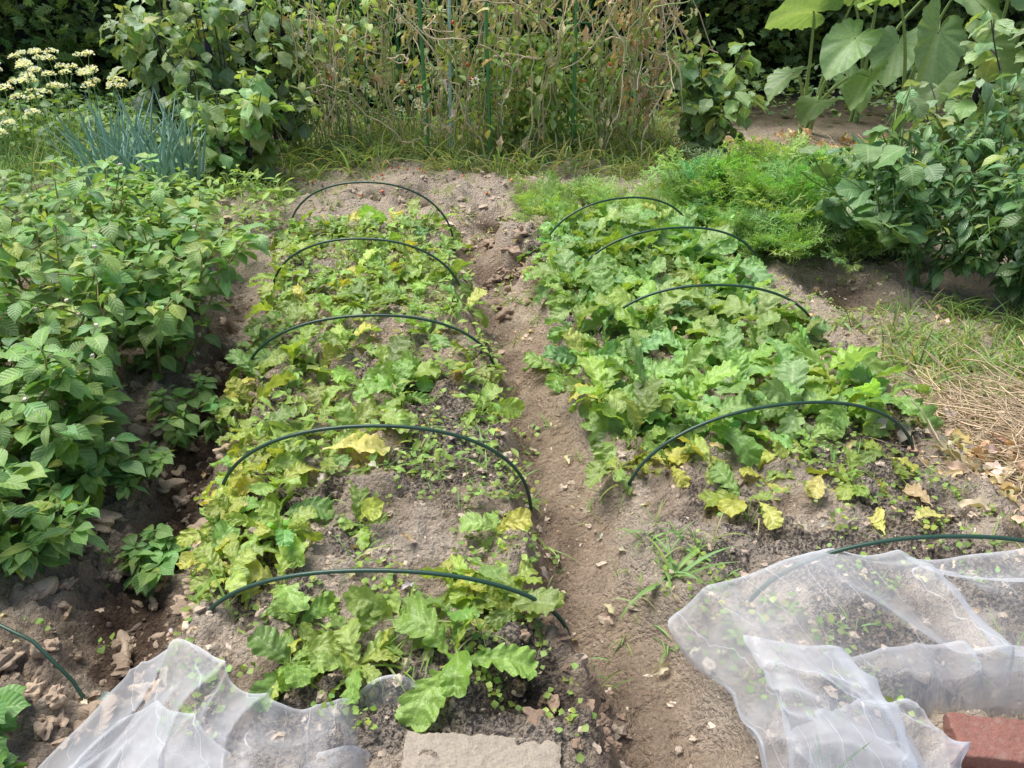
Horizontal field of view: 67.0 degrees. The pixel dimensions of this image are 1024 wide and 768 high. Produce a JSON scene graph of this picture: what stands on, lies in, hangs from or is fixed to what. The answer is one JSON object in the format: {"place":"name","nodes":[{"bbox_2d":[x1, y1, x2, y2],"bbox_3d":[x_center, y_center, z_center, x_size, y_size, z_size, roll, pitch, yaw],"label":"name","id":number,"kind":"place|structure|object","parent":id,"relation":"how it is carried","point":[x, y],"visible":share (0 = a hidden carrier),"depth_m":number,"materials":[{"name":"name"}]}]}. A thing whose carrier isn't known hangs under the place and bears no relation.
{"place":"outdoors","nodes":[
{"label":"outdoors","id":0,"kind":"place"},
{"bbox_2d":[0,85,1023,767],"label":"ground","id":1,"kind":"structure","parent":0,"point":[656,725],"depth_m":2.15,"materials":[{"name":"soil"}]},
{"bbox_2d":[0,684,30,767],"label":"broadleaf weed","id":2,"kind":"object","parent":1,"relation":"on","point":[13,702],"visible":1,"depth_m":1.68,"materials":[{"name":"green plant"}]},
{"bbox_2d":[0,259,40,367],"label":"leafy bush plant","id":3,"kind":"object","parent":1,"relation":"on","point":[6,273],"visible":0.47,"depth_m":2.64,"materials":[{"name":"green plant"}]},
{"bbox_2d":[0,448,53,549],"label":"leafy bush plant","id":4,"kind":"object","parent":1,"relation":"on","point":[14,483],"visible":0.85,"depth_m":2.02,"materials":[{"name":"green plant"}]},
{"bbox_2d":[0,193,63,277],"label":"leafy bush plant","id":5,"kind":"object","parent":1,"relation":"on","point":[28,196],"visible":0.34,"depth_m":3.46,"materials":[{"name":"green plant"}]},
{"bbox_2d":[0,623,88,703],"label":"garden hoop","id":6,"kind":"object","parent":1,"relation":"on","point":[51,660],"visible":0.83,"depth_m":1.88,"materials":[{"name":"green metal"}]},
{"bbox_2d":[0,360,89,494],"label":"leafy bush plant","id":7,"kind":"object","parent":1,"relation":"on","point":[25,432],"visible":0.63,"depth_m":2.26,"materials":[{"name":"green plant"}]},
{"bbox_2d":[0,485,110,579],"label":"leafy bush plant","id":8,"kind":"object","parent":1,"relation":"on","point":[44,540],"visible":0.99,"depth_m":2.08,"materials":[{"name":"green plant"}]},
{"bbox_2d":[0,199,127,366],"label":"leafy bush plant","id":9,"kind":"object","parent":1,"relation":"on","point":[110,229],"visible":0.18,"depth_m":2.93,"materials":[{"name":"green plant"}]},
{"bbox_2d":[0,213,139,420],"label":"leafy bush plant","id":10,"kind":"object","parent":1,"relation":"on","point":[97,342],"visible":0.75,"depth_m":2.54,"materials":[{"name":"green plant"}]},
{"bbox_2d":[0,307,140,486],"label":"leafy bush plant","id":11,"kind":"object","parent":1,"relation":"on","point":[86,420],"visible":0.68,"depth_m":2.37,"materials":[{"name":"green plant"}]},
{"bbox_2d":[9,166,141,268],"bbox_3d":[-2.343,-0.816,3.919,0.870,0.588,0.440,0,30,0],"label":"leafy bush plant","id":12,"kind":"object","parent":1,"relation":"on","point":[78,204],"visible":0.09,"depth_m":3.80,"materials":[{"name":"green plant"}]},
{"bbox_2d":[0,152,158,319],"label":"leafy bush plant","id":13,"kind":"object","parent":1,"relation":"on","point":[75,185],"visible":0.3,"depth_m":3.33,"materials":[{"name":"green plant"}]},
{"bbox_2d":[0,47,166,215],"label":"garlic chives","id":14,"kind":"object","parent":1,"relation":"on","point":[7,149],"visible":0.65,"depth_m":5.75,"materials":[{"name":"green plant"}]},
{"bbox_2d":[25,429,145,512],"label":"leafy bush plant","id":15,"kind":"object","parent":1,"relation":"on","point":[87,481],"visible":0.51,"depth_m":2.32,"materials":[{"name":"green plant"}]},
{"bbox_2d":[38,86,220,205],"bbox_3d":[-2.418,-1.562,5.040,1.008,0.764,1.056,0,30,0],"label":"welsh onion row","id":16,"kind":"object","parent":1,"relation":"on","point":[168,152],"visible":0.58,"depth_m":4.89,"materials":[{"name":"teal plant"}]},
{"bbox_2d":[97,441,174,499],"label":"leafy bush plant","id":17,"kind":"object","parent":1,"relation":"on","point":[158,459],"visible":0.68,"depth_m":2.44,"materials":[{"name":"green plant"}]},
{"bbox_2d":[70,177,221,263],"bbox_3d":[-1.773,-0.802,3.877,0.707,0.517,0.614,0,30,0],"label":"leafy bush plant","id":18,"kind":"object","parent":1,"relation":"on","point":[158,198],"visible":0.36,"depth_m":3.72,"materials":[{"name":"green plant"}]},
{"bbox_2d":[117,523,192,598],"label":"leafy bush plant","id":19,"kind":"object","parent":1,"relation":"on","point":[153,561],"visible":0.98,"depth_m":2.27,"materials":[{"name":"green plant"}]},
{"bbox_2d":[37,163,295,269],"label":"light green seedlings","id":20,"kind":"object","parent":1,"relation":"on","point":[258,185],"visible":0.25,"depth_m":4.60,"materials":[{"name":"green plant"}]},
{"bbox_2d":[67,217,271,382],"bbox_3d":[-1.334,-0.299,3.028,0.791,0.646,0.622,0,30,0],"label":"leafy bush plant","id":21,"kind":"object","parent":1,"relation":"on","point":[157,332],"visible":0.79,"depth_m":3.01,"materials":[{"name":"green plant"}]},
{"bbox_2d":[106,209,234,328],"bbox_3d":[-1.544,-0.522,3.438,0.688,0.575,0.506,15,33,24],"label":"leafy bush plant","id":22,"kind":"object","parent":1,"relation":"on","point":[163,236],"visible":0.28,"depth_m":3.32,"materials":[{"name":"green plant"}]},
{"bbox_2d":[99,0,243,135],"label":"eggplant plant","id":23,"kind":"object","parent":1,"relation":"on","point":[143,42],"visible":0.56,"depth_m":5.98,"materials":[{"name":"green plant"}]},
{"bbox_2d":[146,372,235,448],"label":"leafy bush plant","id":24,"kind":"object","parent":1,"relation":"on","point":[180,427],"visible":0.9,"depth_m":2.83,"materials":[{"name":"green plant"}]},
{"bbox_2d":[134,0,269,149],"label":"eggplant plant","id":25,"kind":"object","parent":1,"relation":"on","point":[218,72],"visible":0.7,"depth_m":5.49,"materials":[{"name":"green plant"}]},
{"bbox_2d":[38,638,417,767],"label":"insect netting","id":26,"kind":"object","parent":1,"relation":"on","point":[153,742],"visible":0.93,"depth_m":1.66,"materials":[{"name":"white fabric"}]},
{"bbox_2d":[179,65,294,187],"bbox_3d":[-1.846,-1.684,5.301,0.766,0.899,0.720,-7,31,-12],"label":"eggplant plant","id":27,"kind":"object","parent":1,"relation":"on","point":[245,140],"visible":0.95,"depth_m":5.16,"materials":[{"name":"green plant"}]},
{"bbox_2d":[215,0,327,151],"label":"eggplant plant","id":28,"kind":"object","parent":1,"relation":"on","point":[244,26],"visible":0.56,"depth_m":5.86,"materials":[{"name":"green plant"}]},
{"bbox_2d":[273,237,459,285],"bbox_3d":[-0.712,-0.516,3.773,0.967,0.410,0.023,1,30,3],"label":"garden hoop","id":29,"kind":"object","parent":1,"relation":"on","point":[376,239],"visible":0.87,"depth_m":3.69,"materials":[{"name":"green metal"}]},
{"bbox_2d":[176,196,563,731],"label":"daikon radish plants","id":30,"kind":"object","parent":1,"relation":"on","point":[423,702],"visible":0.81,"depth_m":2.24,"materials":[{"name":"green plant"}]},
{"bbox_2d":[244,314,495,377],"bbox_3d":[-0.568,-0.090,3.101,1.022,0.416,0.021,-3,30,-5],"label":"garden hoop","id":31,"kind":"object","parent":1,"relation":"on","point":[363,315],"visible":0.77,"depth_m":3.01,"materials":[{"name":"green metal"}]},
{"bbox_2d":[289,181,455,251],"bbox_3d":[-0.823,-0.924,4.466,0.988,0.496,0.022,2,30,3],"label":"garden hoop","id":32,"kind":"object","parent":1,"relation":"on","point":[330,186],"visible":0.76,"depth_m":4.37,"materials":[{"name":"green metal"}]},
{"bbox_2d":[269,65,479,162],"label":"garlic chives","id":33,"kind":"object","parent":1,"relation":"on","point":[399,107],"visible":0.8,"depth_m":5.91,"materials":[{"name":"plant"}]},
{"bbox_2d":[220,424,532,512],"bbox_3d":[-0.425,0.297,2.366,0.982,0.422,0.023,-1,30,-2],"label":"garden hoop","id":34,"kind":"object","parent":1,"relation":"on","point":[273,441],"visible":0.83,"depth_m":2.28,"materials":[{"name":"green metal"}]},
{"bbox_2d":[188,568,571,642],"bbox_3d":[-0.325,0.595,1.931,0.961,0.362,0.022,0,30,0],"label":"garden hoop","id":35,"kind":"object","parent":1,"relation":"on","point":[377,570],"visible":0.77,"depth_m":1.85,"materials":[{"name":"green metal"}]},
{"bbox_2d":[284,166,543,196],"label":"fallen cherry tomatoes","id":36,"kind":"object","parent":1,"relation":"on","point":[382,191],"visible":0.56,"depth_m":5.68,"materials":[{"name":"red food"}]},
{"bbox_2d":[129,98,726,206],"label":"grass under trellis","id":37,"kind":"structure","parent":1,"relation":"on","point":[289,155],"depth_m":5.97,"materials":[{"name":"green plant"}]},
{"bbox_2d":[401,731,561,767],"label":"concrete block","id":38,"kind":"object","parent":1,"relation":"on","point":[456,750],"depth_m":1.61,"materials":[{"name":"beige concrete"}]},
{"bbox_2d":[256,0,743,165],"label":"tomato trellis","id":39,"kind":"object","parent":1,"relation":"on","point":[638,39],"visible":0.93,"depth_m":5.98,"materials":[{"name":"green plant"}]},
{"bbox_2d":[0,45,1018,227],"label":"leafy undergrowth","id":40,"kind":"object","parent":1,"relation":"on","point":[128,101],"visible":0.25,"depth_m":6.82,"materials":[{"name":"green plant"}]},
{"bbox_2d":[0,150,1022,767],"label":"soil clods","id":41,"kind":"object","parent":1,"relation":"on","point":[94,726],"visible":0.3,"depth_m":2.11,"materials":[{"name":"brown soil"}]},
{"bbox_2d":[0,0,1023,128],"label":"conifer hedge","id":42,"kind":"object","parent":1,"relation":"on","point":[66,28],"visible":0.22,"depth_m":8.32,"materials":[{"name":"green plant"}]},
{"bbox_2d":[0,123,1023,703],"bbox_3d":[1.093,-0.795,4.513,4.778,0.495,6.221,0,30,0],"label":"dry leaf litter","id":43,"kind":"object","parent":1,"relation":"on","point":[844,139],"visible":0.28,"depth_m":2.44,"materials":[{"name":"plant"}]},
{"bbox_2d":[23,167,1022,762],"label":"weeds","id":44,"kind":"object","parent":1,"relation":"on","point":[387,581],"visible":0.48,"depth_m":2.44,"materials":[{"name":"green plant"}]},
{"bbox_2d":[176,159,1023,767],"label":"grass tufts","id":45,"kind":"object","parent":1,"relation":"on","point":[1010,323],"visible":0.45,"depth_m":3.23,"materials":[{"name":"green plant"}]},
{"bbox_2d":[539,196,683,244],"bbox_3d":[0.595,-0.863,4.265,0.935,0.340,0.021,-8,31,-14],"label":"garden hoop","id":46,"kind":"object","parent":1,"relation":"on","point":[594,203],"visible":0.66,"depth_m":4.17,"materials":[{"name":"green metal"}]},
{"bbox_2d":[505,166,720,226],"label":"carrot plants","id":47,"kind":"object","parent":1,"relation":"on","point":[553,193],"visible":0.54,"depth_m":4.96,"materials":[{"name":"green plant"}]},
{"bbox_2d":[587,226,758,260],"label":"garden hoop","id":48,"kind":"object","parent":1,"relation":"on","point":[678,227],"visible":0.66,"depth_m":3.75,"materials":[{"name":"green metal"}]},
{"bbox_2d":[598,284,811,332],"bbox_3d":[0.830,-0.266,3.247,0.992,0.336,0.023,-1,30,-1],"label":"garden hoop","id":49,"kind":"object","parent":1,"relation":"on","point":[705,285],"visible":0.71,"depth_m":3.17,"materials":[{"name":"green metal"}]},
{"bbox_2d":[666,42,765,157],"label":"eggplant plant","id":50,"kind":"object","parent":1,"relation":"on","point":[723,85],"visible":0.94,"depth_m":5.88,"materials":[{"name":"green plant"}]},
{"bbox_2d":[517,198,944,534],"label":"daikon radish plants","id":51,"kind":"object","parent":1,"relation":"on","point":[603,295],"visible":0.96,"depth_m":2.93,"materials":[{"name":"green plant"}]},
{"bbox_2d":[622,400,913,492],"bbox_3d":[0.850,0.214,2.462,1.012,0.363,0.020,-4,30,-8],"label":"garden hoop","id":52,"kind":"object","parent":1,"relation":"on","point":[690,429],"visible":0.86,"depth_m":2.38,"materials":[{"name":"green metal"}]},
{"bbox_2d":[643,129,907,272],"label":"carrot plants","id":53,"kind":"object","parent":1,"relation":"on","point":[768,199],"visible":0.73,"depth_m":4.46,"materials":[{"name":"green plant"}]},
{"bbox_2d":[764,0,887,132],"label":"taro plant","id":54,"kind":"object","parent":1,"relation":"on","point":[846,46],"visible":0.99,"depth_m":6.27,"materials":[{"name":"green plant"}]},
{"bbox_2d":[787,84,945,263],"bbox_3d":[1.890,-1.032,3.958,0.809,0.933,0.768,-17,34,-27],"label":"cucumber vine","id":55,"kind":"object","parent":1,"relation":"on","point":[847,206],"visible":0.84,"depth_m":3.87,"materials":[{"name":"green plant"}]},
{"bbox_2d":[742,534,1023,605],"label":"garden hoop","id":56,"kind":"object","parent":1,"relation":"on","point":[765,585],"visible":0.84,"depth_m":1.92,"materials":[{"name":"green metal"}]},
{"bbox_2d":[668,548,1023,767],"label":"insect netting","id":57,"kind":"object","parent":56,"relation":"attached to","point":[819,557],"visible":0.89,"depth_m":1.71,"materials":[{"name":"white fabric"}]},
{"bbox_2d":[825,112,998,259],"bbox_3d":[2.195,-1.095,4.285,0.614,0.836,0.849,-13,32,-21],"label":"pepper plant","id":58,"kind":"object","parent":1,"relation":"on","point":[953,164],"visible":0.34,"depth_m":4.09,"materials":[{"name":"green plant"}]},
{"bbox_2d":[849,0,984,122],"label":"taro plant","id":59,"kind":"object","parent":1,"relation":"on","point":[889,46],"visible":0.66,"depth_m":6.78,"materials":[{"name":"green plant"}]},
{"bbox_2d":[851,300,1023,524],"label":"straw pile","id":60,"kind":"object","parent":1,"relation":"on","point":[971,447],"visible":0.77,"depth_m":2.73,"materials":[{"name":"beige plant"}]},
{"bbox_2d":[857,0,1023,140],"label":"taro plant","id":61,"kind":"object","parent":1,"relation":"on","point":[939,51],"visible":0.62,"depth_m":5.84,"materials":[{"name":"green plant"}]},
{"bbox_2d":[864,129,1023,291],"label":"pepper plant","id":62,"kind":"object","parent":1,"relation":"on","point":[966,239],"visible":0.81,"depth_m":3.77,"materials":[{"name":"green plant"}]},
{"bbox_2d":[902,77,1019,198],"bbox_3d":[2.868,-1.558,4.961,0.759,0.832,0.694,11,32,18],"label":"eggplant plant","id":63,"kind":"object","parent":1,"relation":"on","point":[963,111],"visible":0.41,"depth_m":4.72,"materials":[{"name":"green plant"}]},
{"bbox_2d":[931,72,1023,260],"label":"pepper plant","id":64,"kind":"object","parent":1,"relation":"on","point":[1006,131],"visible":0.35,"depth_m":3.91,"materials":[{"name":"green plant"}]},
{"bbox_2d":[936,163,1023,318],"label":"pepper plant","id":65,"kind":"object","parent":1,"relation":"on","point":[1011,279],"visible":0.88,"depth_m":3.62,"materials":[{"name":"green plant"}]},
{"bbox_2d":[943,712,1023,767],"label":"red brick","id":66,"kind":"object","parent":1,"relation":"on","point":[997,742],"visible":0.91,"depth_m":1.62,"materials":[{"name":"ceramic"}]},
{"bbox_2d":[959,8,1023,172],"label":"eggplant plant","id":67,"kind":"object","parent":1,"relation":"on","point":[978,53],"visible":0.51,"depth_m":4.66,"materials":[{"name":"green plant"}]},
{"bbox_2d":[978,0,1023,127],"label":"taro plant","id":68,"kind":"object","parent":1,"relation":"on","point":[1017,5],"visible":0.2,"depth_m":5.94,"materials":[{"name":"green plant"}]},
{"bbox_2d":[1015,113,1023,134],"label":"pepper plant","id":69,"kind":"object","parent":1,"relation":"on","point":[1021,125],"visible":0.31,"depth_m":3.63,"materials":[{"name":"green plant"}]}
]}

